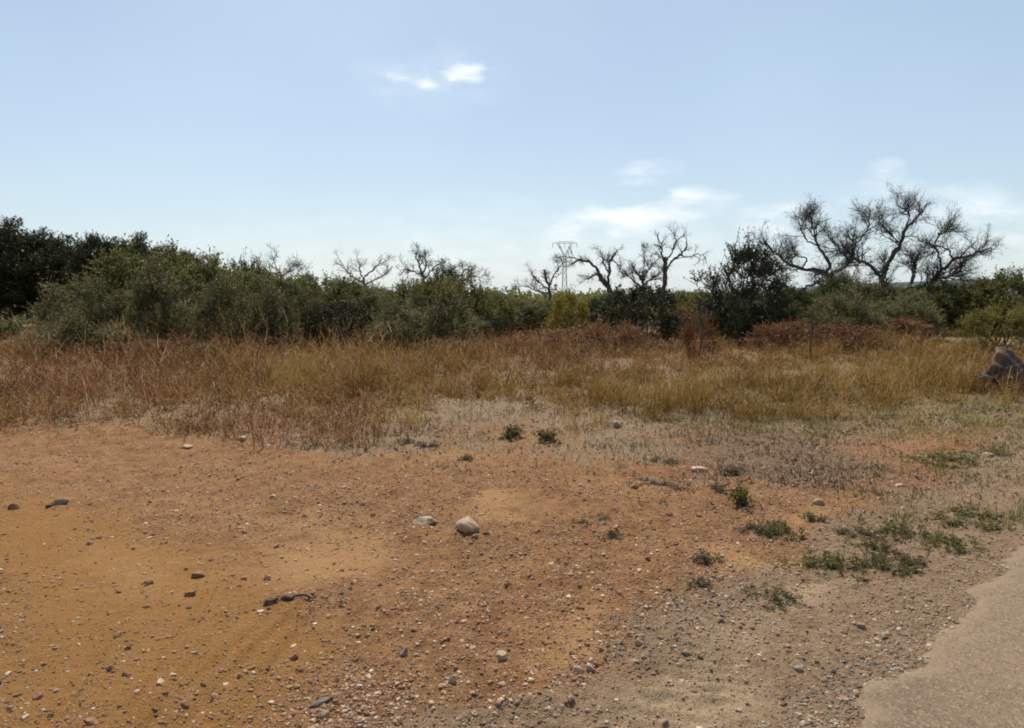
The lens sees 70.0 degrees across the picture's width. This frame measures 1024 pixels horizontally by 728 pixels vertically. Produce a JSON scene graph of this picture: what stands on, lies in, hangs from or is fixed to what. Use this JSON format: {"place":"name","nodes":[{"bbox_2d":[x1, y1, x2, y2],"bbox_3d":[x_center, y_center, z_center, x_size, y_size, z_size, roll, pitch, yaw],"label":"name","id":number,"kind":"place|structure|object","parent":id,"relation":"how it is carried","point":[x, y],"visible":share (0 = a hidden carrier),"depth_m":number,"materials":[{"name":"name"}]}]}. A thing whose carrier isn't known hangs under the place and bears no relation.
{"place":"outdoors","nodes":[
{"label":"outdoors","id":0,"kind":"place"},
{"bbox_2d":[0,298,1023,727],"bbox_3d":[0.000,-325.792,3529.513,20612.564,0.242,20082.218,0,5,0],"label":"ground","id":1,"kind":"structure","parent":0,"point":[106,452],"depth_m":4.55,"materials":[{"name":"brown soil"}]},
{"bbox_2d":[0,314,46,339],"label":"bush","id":2,"kind":"object","parent":1,"relation":"on","point":[9,327],"visible":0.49,"depth_m":27.58,"materials":[{"name":"green plant"}]},
{"bbox_2d":[0,215,68,323],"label":"evergreen tree","id":3,"kind":"object","parent":1,"relation":"on","point":[10,238],"visible":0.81,"depth_m":37.09,"materials":[{"name":"green plant"}]},
{"bbox_2d":[3,321,75,355],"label":"bush","id":4,"kind":"object","parent":1,"relation":"on","point":[20,334],"visible":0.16,"depth_m":19.46,"materials":[{"name":"green plant"}]},
{"bbox_2d":[1,226,91,317],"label":"evergreen tree","id":5,"kind":"object","parent":1,"relation":"on","point":[59,250],"visible":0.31,"depth_m":38.72,"materials":[{"name":"green plant"}]},
{"bbox_2d":[30,302,101,359],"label":"bush","id":6,"kind":"object","parent":1,"relation":"on","point":[71,322],"visible":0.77,"depth_m":17.84,"materials":[{"name":"green plant"}]},
{"bbox_2d":[13,264,131,334],"bbox_3d":[-13.728,-1.764,23.701,3.694,2.970,3.567,-1,5,-9],"label":"bush","id":7,"kind":"object","parent":1,"relation":"on","point":[60,297],"visible":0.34,"depth_m":22.84,"materials":[{"name":"green plant"}]},
{"bbox_2d":[51,268,138,355],"bbox_3d":[-10.674,-1.362,19.379,2.052,2.374,2.332,3,6,29],"label":"bush","id":8,"kind":"object","parent":1,"relation":"on","point":[108,309],"visible":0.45,"depth_m":19.06,"materials":[{"name":"green plant"}]},
{"bbox_2d":[58,230,138,322],"bbox_3d":[-21.857,-4.540,38.865,4.050,5.199,3.579,-3,6,-28],"label":"evergreen tree","id":9,"kind":"object","parent":1,"relation":"on","point":[95,241],"visible":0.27,"depth_m":37.94,"materials":[{"name":"green plant"}]},
{"bbox_2d":[62,317,173,359],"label":"bush","id":10,"kind":"object","parent":1,"relation":"on","point":[119,329],"visible":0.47,"depth_m":18.17,"materials":[{"name":"green plant"}]},
{"bbox_2d":[101,230,152,293],"bbox_3d":[-20.406,-4.657,39.790,4.418,5.288,3.848,-2,6,-22],"label":"evergreen tree","id":11,"kind":"object","parent":1,"relation":"on","point":[139,242],"visible":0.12,"depth_m":39.21,"materials":[{"name":"green plant"}]},
{"bbox_2d":[80,234,208,323],"bbox_3d":[-12.025,-2.328,24.286,4.249,4.065,4.346,3,6,28],"label":"bush","id":12,"kind":"object","parent":1,"relation":"on","point":[118,269],"visible":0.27,"depth_m":23.35,"materials":[{"name":"green plant"}]},
{"bbox_2d":[108,333,199,365],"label":"withered shrub","id":13,"kind":"object","parent":1,"relation":"on","point":[162,345],"visible":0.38,"depth_m":17.14,"materials":[{"name":"brown plant"}]},
{"bbox_2d":[115,244,203,352],"bbox_3d":[-9.332,-1.699,19.500,2.205,3.122,2.076,-5,7,-44],"label":"bush","id":14,"kind":"object","parent":1,"relation":"on","point":[156,287],"visible":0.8,"depth_m":19.26,"materials":[{"name":"green plant"}]},
{"bbox_2d":[143,294,229,349],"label":"bush","id":15,"kind":"object","parent":1,"relation":"on","point":[189,307],"visible":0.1,"depth_m":20.69,"materials":[{"name":"green plant"}]},
{"bbox_2d":[145,245,251,337],"bbox_3d":[-10.337,-2.131,24.432,3.532,3.688,4.033,3,6,30],"label":"bush","id":16,"kind":"object","parent":1,"relation":"on","point":[203,269],"visible":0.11,"depth_m":23.80,"materials":[{"name":"green plant"}]},
{"bbox_2d":[179,339,227,367],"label":"bush","id":17,"kind":"object","parent":1,"relation":"on","point":[198,348],"visible":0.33,"depth_m":16.36,"materials":[{"name":"green plant"}]},
{"bbox_2d":[177,254,270,354],"bbox_3d":[-7.368,-1.520,18.968,2.303,2.818,2.026,1,5,6],"label":"bush","id":18,"kind":"object","parent":1,"relation":"on","point":[214,306],"visible":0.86,"depth_m":18.82,"materials":[{"name":"green plant"}]},
{"bbox_2d":[191,331,290,357],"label":"withered shrub","id":19,"kind":"object","parent":1,"relation":"on","point":[243,335],"visible":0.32,"depth_m":18.68,"materials":[{"name":"brown plant"}]},
{"bbox_2d":[202,263,282,348],"bbox_3d":[-8.373,-1.714,22.873,2.805,2.928,2.869,1,5,12],"label":"bush","id":20,"kind":"object","parent":1,"relation":"on","point":[252,286],"visible":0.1,"depth_m":22.79,"materials":[{"name":"green plant"}]},
{"bbox_2d":[226,247,271,299],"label":"bush","id":21,"kind":"object","parent":1,"relation":"on","point":[244,264],"visible":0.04,"depth_m":27.69,"materials":[{"name":"green plant"}]},
{"bbox_2d":[241,270,304,350],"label":"bush","id":22,"kind":"object","parent":1,"relation":"on","point":[268,297],"visible":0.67,"depth_m":19.59,"materials":[{"name":"green plant"}]},
{"bbox_2d":[249,319,307,351],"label":"bush","id":23,"kind":"object","parent":1,"relation":"on","point":[276,329],"visible":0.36,"depth_m":19.66,"materials":[{"name":"green plant"}]},
{"bbox_2d":[254,243,312,291],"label":"bare tree","id":24,"kind":"object","parent":1,"relation":"on","point":[291,269],"visible":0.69,"depth_m":32.75,"materials":[{"name":"grey plant"}]},
{"bbox_2d":[241,256,326,336],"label":"bush","id":25,"kind":"object","parent":1,"relation":"on","point":[285,282],"visible":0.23,"depth_m":25.72,"materials":[{"name":"green plant"}]},
{"bbox_2d":[283,278,335,346],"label":"bush","id":26,"kind":"object","parent":1,"relation":"on","point":[304,312],"visible":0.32,"depth_m":21.32,"materials":[{"name":"green plant"}]},
{"bbox_2d":[293,316,337,351],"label":"withered shrub","id":27,"kind":"object","parent":1,"relation":"on","point":[300,327],"visible":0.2,"depth_m":21.10,"materials":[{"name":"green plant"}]},
{"bbox_2d":[282,266,351,316],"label":"bush","id":28,"kind":"object","parent":1,"relation":"on","point":[328,283],"visible":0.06,"depth_m":27.60,"materials":[{"name":"green plant"}]},
{"bbox_2d":[305,297,379,351],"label":"bush","id":29,"kind":"object","parent":1,"relation":"on","point":[356,312],"visible":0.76,"depth_m":20.86,"materials":[{"name":"green plant"}]},
{"bbox_2d":[315,271,380,340],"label":"bush","id":30,"kind":"object","parent":1,"relation":"on","point":[338,291],"visible":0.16,"depth_m":25.67,"materials":[{"name":"green plant"}]},
{"bbox_2d":[332,247,396,288],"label":"bare tree","id":31,"kind":"object","parent":1,"relation":"on","point":[373,268],"visible":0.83,"depth_m":35.71,"materials":[{"name":"grey plant"}]},
{"bbox_2d":[334,278,403,340],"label":"bush","id":32,"kind":"object","parent":1,"relation":"on","point":[369,296],"visible":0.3,"depth_m":24.70,"materials":[{"name":"green plant"}]},
{"bbox_2d":[357,313,422,354],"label":"bush","id":33,"kind":"object","parent":1,"relation":"on","point":[411,332],"visible":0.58,"depth_m":19.65,"materials":[{"name":"green plant"}]},
{"bbox_2d":[366,274,427,317],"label":"bush","id":34,"kind":"object","parent":1,"relation":"on","point":[408,285],"visible":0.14,"depth_m":25.67,"materials":[{"name":"green plant"}]},
{"bbox_2d":[364,288,432,350],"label":"bush","id":35,"kind":"object","parent":1,"relation":"on","point":[393,309],"visible":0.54,"depth_m":20.50,"materials":[{"name":"green plant"}]},
{"bbox_2d":[393,242,447,282],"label":"bare tree","id":36,"kind":"object","parent":1,"relation":"on","point":[407,270],"visible":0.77,"depth_m":34.64,"materials":[{"name":"grey plant"}]},
{"bbox_2d":[406,271,471,342],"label":"bush","id":37,"kind":"object","parent":1,"relation":"on","point":[427,284],"visible":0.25,"depth_m":23.18,"materials":[{"name":"green plant"}]},
{"bbox_2d":[409,278,479,350],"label":"bush","id":38,"kind":"object","parent":1,"relation":"on","point":[436,318],"visible":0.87,"depth_m":20.62,"materials":[{"name":"green plant"}]},
{"bbox_2d":[408,335,482,358],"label":"withered shrub","id":39,"kind":"object","parent":1,"relation":"on","point":[447,342],"visible":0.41,"depth_m":18.48,"materials":[{"name":"brown plant"}]},
{"bbox_2d":[422,259,470,301],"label":"bush","id":40,"kind":"object","parent":1,"relation":"on","point":[450,272],"visible":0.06,"depth_m":27.72,"materials":[{"name":"green plant"}]},
{"bbox_2d":[414,265,499,337],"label":"bush","id":41,"kind":"object","parent":1,"relation":"on","point":[481,299],"visible":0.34,"depth_m":24.15,"materials":[{"name":"green plant"}]},
{"bbox_2d":[439,256,493,284],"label":"bare tree","id":42,"kind":"object","parent":1,"relation":"on","point":[442,267],"visible":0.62,"depth_m":33.81,"materials":[{"name":"grey plant"}]},
{"bbox_2d":[455,516,479,533],"bbox_3d":[-0.307,1.112,5.048,0.171,0.112,0.168,0,3,0],"label":"stone","id":43,"kind":"object","parent":1,"relation":"on","point":[467,524],"visible":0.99,"depth_m":5.00,"materials":[{"name":"stone"}]},
{"bbox_2d":[442,314,494,343],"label":"bush","id":44,"kind":"object","parent":1,"relation":"on","point":[478,324],"visible":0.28,"depth_m":22.40,"materials":[{"name":"green plant"}]},
{"bbox_2d":[466,287,521,336],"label":"bush","id":45,"kind":"object","parent":1,"relation":"on","point":[505,307],"visible":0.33,"depth_m":27.84,"materials":[{"name":"green plant"}]},
{"bbox_2d":[478,314,514,342],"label":"bush","id":46,"kind":"object","parent":1,"relation":"on","point":[496,321],"visible":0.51,"depth_m":22.42,"materials":[{"name":"green plant"}]},
{"bbox_2d":[0,287,1023,449],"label":"dry weeds","id":47,"kind":"object","parent":1,"relation":"on","point":[38,378],"visible":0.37,"depth_m":12.35,"materials":[{"name":"brown plant"}]},
{"bbox_2d":[0,303,1023,431],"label":"dry grass","id":48,"kind":"structure","parent":1,"relation":"on","point":[925,376],"depth_m":11.83,"materials":[{"name":"yellow plant"}]},
{"bbox_2d":[0,382,1023,538],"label":"short grass","id":49,"kind":"structure","parent":1,"relation":"on","point":[960,418],"depth_m":8.70,"materials":[{"name":"green plant"}]},
{"bbox_2d":[0,284,1023,321],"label":"distant scrub","id":50,"kind":"object","parent":1,"relation":"on","point":[589,295],"visible":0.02,"depth_m":55.01,"materials":[{"name":"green plant"}]},
{"bbox_2d":[497,424,526,439],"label":"weed","id":51,"kind":"object","parent":1,"relation":"on","point":[512,431],"visible":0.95,"depth_m":8.58,"materials":[{"name":"green plant"}]},
{"bbox_2d":[1,375,1023,534],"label":"dry straw","id":52,"kind":"object","parent":1,"relation":"on","point":[784,436],"visible":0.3,"depth_m":8.36,"materials":[{"name":"beige plant"}]},
{"bbox_2d":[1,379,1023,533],"bbox_3d":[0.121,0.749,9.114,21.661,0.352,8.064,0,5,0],"label":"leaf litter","id":53,"kind":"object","parent":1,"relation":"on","point":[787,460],"visible":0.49,"depth_m":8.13,"materials":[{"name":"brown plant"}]},
{"bbox_2d":[495,291,549,333],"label":"bush","id":54,"kind":"object","parent":1,"relation":"on","point":[517,302],"visible":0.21,"depth_m":30.55,"materials":[{"name":"green plant"}]},
{"bbox_2d":[486,330,565,355],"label":"withered shrub","id":55,"kind":"object","parent":1,"relation":"on","point":[511,340],"visible":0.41,"depth_m":19.67,"materials":[{"name":"brown plant"}]},
{"bbox_2d":[506,295,570,334],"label":"bush","id":56,"kind":"object","parent":1,"relation":"on","point":[526,307],"visible":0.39,"depth_m":29.61,"materials":[{"name":"green plant"}]},
{"bbox_2d":[508,251,572,301],"bbox_3d":[1.577,-4.022,39.900,3.746,4.149,1.584,2,6,18],"label":"bare tree","id":57,"kind":"object","parent":1,"relation":"on","point":[546,278],"visible":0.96,"depth_m":39.78,"materials":[{"name":"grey plant"}]},
{"bbox_2d":[533,427,561,444],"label":"weed","id":58,"kind":"object","parent":1,"relation":"on","point":[545,435],"visible":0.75,"depth_m":8.30,"materials":[{"name":"green plant"}]},
{"bbox_2d":[530,291,578,330],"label":"bush","id":59,"kind":"object","parent":1,"relation":"on","point":[545,302],"visible":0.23,"depth_m":30.47,"materials":[{"name":"green plant"}]},
{"bbox_2d":[543,284,591,340],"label":"yellow bush","id":60,"kind":"object","parent":1,"relation":"on","point":[560,301],"visible":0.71,"depth_m":25.89,"materials":[{"name":"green plant"}]},
{"bbox_2d":[513,322,633,355],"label":"withered shrub","id":61,"kind":"object","parent":1,"relation":"on","point":[557,333],"visible":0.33,"depth_m":20.21,"materials":[{"name":"brown plant"}]},
{"bbox_2d":[548,243,629,319],"bbox_3d":[3.931,-3.867,36.690,4.138,4.446,2.196,1,5,12],"label":"bare tree","id":62,"kind":"object","parent":1,"relation":"on","point":[604,282],"visible":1,"depth_m":36.69,"materials":[{"name":"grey plant"}]},
{"bbox_2d":[574,313,652,356],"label":"withered shrub","id":63,"kind":"object","parent":1,"relation":"on","point":[625,330],"visible":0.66,"depth_m":19.45,"materials":[{"name":"brown plant"}]},
{"bbox_2d":[590,279,689,347],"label":"bush","id":64,"kind":"object","parent":1,"relation":"on","point":[665,324],"visible":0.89,"depth_m":22.50,"materials":[{"name":"green plant"}]},
{"bbox_2d":[615,242,670,327],"bbox_3d":[6.559,-3.993,36.840,1.708,4.662,2.763,-4,7,-39],"label":"bare tree","id":65,"kind":"object","parent":1,"relation":"on","point":[643,277],"visible":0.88,"depth_m":36.72,"materials":[{"name":"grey plant"}]},
{"bbox_2d":[650,287,698,330],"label":"bush","id":66,"kind":"object","parent":1,"relation":"on","point":[682,296],"visible":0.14,"depth_m":30.51,"materials":[{"name":"green plant"}]},
{"bbox_2d":[647,221,710,300],"bbox_3d":[8.570,-4.633,37.948,3.717,5.732,2.075,0,5,0],"label":"bare tree","id":67,"kind":"object","parent":1,"relation":"on","point":[665,267],"visible":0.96,"depth_m":37.71,"materials":[{"name":"grey plant"}]},
{"bbox_2d":[654,304,735,342],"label":"withered shrub","id":68,"kind":"object","parent":1,"relation":"on","point":[690,317],"visible":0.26,"depth_m":23.98,"materials":[{"name":"brown plant"}]},
{"bbox_2d":[681,314,723,363],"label":"withered shrub","id":69,"kind":"object","parent":1,"relation":"on","point":[688,333],"visible":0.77,"depth_m":17.02,"materials":[{"name":"brown plant"}]},
{"bbox_2d":[690,548,725,565],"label":"weed","id":70,"kind":"object","parent":1,"relation":"on","point":[703,556],"visible":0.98,"depth_m":4.59,"materials":[{"name":"green plant"}]},
{"bbox_2d":[683,227,798,341],"bbox_3d":[7.878,-2.578,25.218,3.970,4.322,3.582,0,5,4],"label":"bush","id":71,"kind":"object","parent":1,"relation":"on","point":[748,254],"visible":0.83,"depth_m":24.72,"materials":[{"name":"green plant"}]},
{"bbox_2d":[709,295,772,344],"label":"bush","id":72,"kind":"object","parent":1,"relation":"on","point":[745,326],"visible":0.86,"depth_m":23.32,"materials":[{"name":"green plant"}]},
{"bbox_2d":[726,481,756,506],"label":"weed","id":73,"kind":"object","parent":1,"relation":"on","point":[740,498],"visible":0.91,"depth_m":5.79,"materials":[{"name":"green plant"}]},
{"bbox_2d":[742,580,805,613],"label":"weed","id":74,"kind":"object","parent":1,"relation":"on","point":[775,595],"visible":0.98,"depth_m":3.99,"materials":[{"name":"green plant"}]},
{"bbox_2d":[742,517,806,544],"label":"weed","id":75,"kind":"object","parent":1,"relation":"on","point":[773,529],"visible":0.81,"depth_m":5.11,"materials":[{"name":"green plant"}]},
{"bbox_2d":[734,316,837,350],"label":"withered shrub","id":76,"kind":"object","parent":1,"relation":"on","point":[784,327],"visible":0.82,"depth_m":21.48,"materials":[{"name":"brown plant"}]},
{"bbox_2d":[756,283,815,329],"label":"bush","id":77,"kind":"object","parent":1,"relation":"on","point":[802,295],"visible":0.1,"depth_m":30.52,"materials":[{"name":"green plant"}]},
{"bbox_2d":[768,303,834,341],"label":"bush","id":78,"kind":"object","parent":1,"relation":"on","point":[805,313],"visible":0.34,"depth_m":24.26,"materials":[{"name":"green plant"}]},
{"bbox_2d":[775,284,844,322],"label":"bush","id":79,"kind":"object","parent":1,"relation":"on","point":[799,302],"visible":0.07,"depth_m":30.30,"materials":[{"name":"green plant"}]},
{"bbox_2d":[746,194,892,286],"bbox_3d":[13.437,-4.323,31.817,6.251,6.251,3.312,0,5,0],"label":"bare tree","id":80,"kind":"object","parent":1,"relation":"on","point":[808,217],"visible":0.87,"depth_m":31.62,"materials":[{"name":"grey plant"}]},
{"bbox_2d":[778,547,869,580],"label":"weed","id":81,"kind":"object","parent":1,"relation":"on","point":[830,560],"visible":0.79,"depth_m":4.47,"materials":[{"name":"green plant"}]},
{"bbox_2d":[803,287,860,340],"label":"bush","id":82,"kind":"object","parent":1,"relation":"on","point":[819,303],"visible":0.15,"depth_m":25.93,"materials":[{"name":"green plant"}]},
{"bbox_2d":[797,263,892,324],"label":"bush","id":83,"kind":"object","parent":1,"relation":"on","point":[837,281],"visible":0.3,"depth_m":30.25,"materials":[{"name":"green plant"}]},
{"bbox_2d":[800,317,904,351],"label":"withered shrub","id":84,"kind":"object","parent":1,"relation":"on","point":[852,331],"visible":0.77,"depth_m":20.62,"materials":[{"name":"brown plant"}]},
{"bbox_2d":[820,275,895,342],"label":"bush","id":85,"kind":"object","parent":1,"relation":"on","point":[858,313],"visible":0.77,"depth_m":24.22,"materials":[{"name":"green plant"}]},
{"bbox_2d":[833,525,883,539],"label":"weed","id":86,"kind":"object","parent":1,"relation":"on","point":[861,532],"visible":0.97,"depth_m":5.09,"materials":[{"name":"green plant"}]},
{"bbox_2d":[843,536,900,555],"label":"weed","id":87,"kind":"object","parent":1,"relation":"on","point":[881,545],"visible":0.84,"depth_m":4.80,"materials":[{"name":"green plant"}]},
{"bbox_2d":[851,551,926,575],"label":"weed","id":88,"kind":"object","parent":1,"relation":"on","point":[875,562],"visible":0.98,"depth_m":4.49,"materials":[{"name":"green plant"}]},
{"bbox_2d":[857,271,930,332],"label":"bush","id":89,"kind":"object","parent":1,"relation":"on","point":[890,294],"visible":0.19,"depth_m":30.24,"materials":[{"name":"green plant"}]},
{"bbox_2d":[840,311,947,342],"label":"withered shrub","id":90,"kind":"object","parent":1,"relation":"on","point":[903,321],"visible":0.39,"depth_m":24.84,"materials":[{"name":"brown plant"}]},
{"bbox_2d":[865,519,938,551],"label":"weed","id":91,"kind":"object","parent":1,"relation":"on","point":[904,531],"visible":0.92,"depth_m":5.07,"materials":[{"name":"green plant"}]},
{"bbox_2d":[863,288,950,338],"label":"bush","id":92,"kind":"object","parent":1,"relation":"on","point":[899,308],"visible":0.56,"depth_m":26.43,"materials":[{"name":"green plant"}]},
{"bbox_2d":[826,181,1008,293],"bbox_3d":[17.989,-4.764,32.746,8.063,6.958,3.788,1,5,11],"label":"bare tree","id":93,"kind":"object","parent":1,"relation":"on","point":[913,266],"visible":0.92,"depth_m":32.50,"materials":[{"name":"grey plant"}]},
{"bbox_2d":[887,282,963,335],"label":"bush","id":94,"kind":"object","parent":1,"relation":"on","point":[947,300],"visible":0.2,"depth_m":29.90,"materials":[{"name":"green plant"}]},
{"bbox_2d":[893,448,988,468],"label":"weed","id":95,"kind":"object","parent":1,"relation":"on","point":[945,456],"visible":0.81,"depth_m":7.37,"materials":[{"name":"green plant"}]},
{"bbox_2d":[911,277,985,335],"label":"bush","id":96,"kind":"object","parent":1,"relation":"on","point":[951,292],"visible":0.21,"depth_m":30.29,"materials":[{"name":"green plant"}]},
{"bbox_2d":[922,530,992,559],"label":"weed","id":97,"kind":"object","parent":1,"relation":"on","point":[951,540],"visible":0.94,"depth_m":4.83,"materials":[{"name":"green plant"}]},
{"bbox_2d":[920,270,1016,335],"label":"bush","id":98,"kind":"object","parent":1,"relation":"on","point":[978,286],"visible":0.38,"depth_m":29.97,"materials":[{"name":"green plant"}]},
{"bbox_2d":[922,501,1023,531],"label":"weed","id":99,"kind":"object","parent":1,"relation":"on","point":[983,525],"visible":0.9,"depth_m":5.43,"materials":[{"name":"green plant"}]},
{"bbox_2d":[947,294,1023,352],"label":"bush","id":100,"kind":"object","parent":1,"relation":"on","point":[1015,320],"visible":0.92,"depth_m":20.49,"materials":[{"name":"green plant"}]},
{"bbox_2d":[974,262,1023,335],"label":"bush","id":101,"kind":"object","parent":1,"relation":"on","point":[1016,282],"visible":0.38,"depth_m":30.41,"materials":[{"name":"green plant"}]},
{"bbox_2d":[983,347,1023,391],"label":"boulder","id":102,"kind":"object","parent":1,"relation":"on","point":[1005,356],"visible":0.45,"depth_m":12.23,"materials":[{"name":"stone"}]},
{"bbox_2d":[0,0,1023,294],"label":"sky","id":103,"kind":"structure","parent":0,"point":[489,134],"materials":[{"name":"blue"}]},
{"bbox_2d":[280,427,1023,727],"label":"roadside gravel","id":104,"kind":"structure","parent":0,"point":[803,722],"depth_m":3.54,"materials":[{"name":"grey gravel"}]},
{"bbox_2d":[540,279,1019,296],"bbox_3d":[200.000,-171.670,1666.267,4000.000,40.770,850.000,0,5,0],"label":"hills","id":105,"kind":"structure","parent":0,"point":[899,284],"depth_m":1531.65,"materials":[{"name":"green plant"}]},
{"bbox_2d":[853,546,1023,727],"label":"road","id":106,"kind":"structure","parent":0,"point":[971,675],"depth_m":3.14,"materials":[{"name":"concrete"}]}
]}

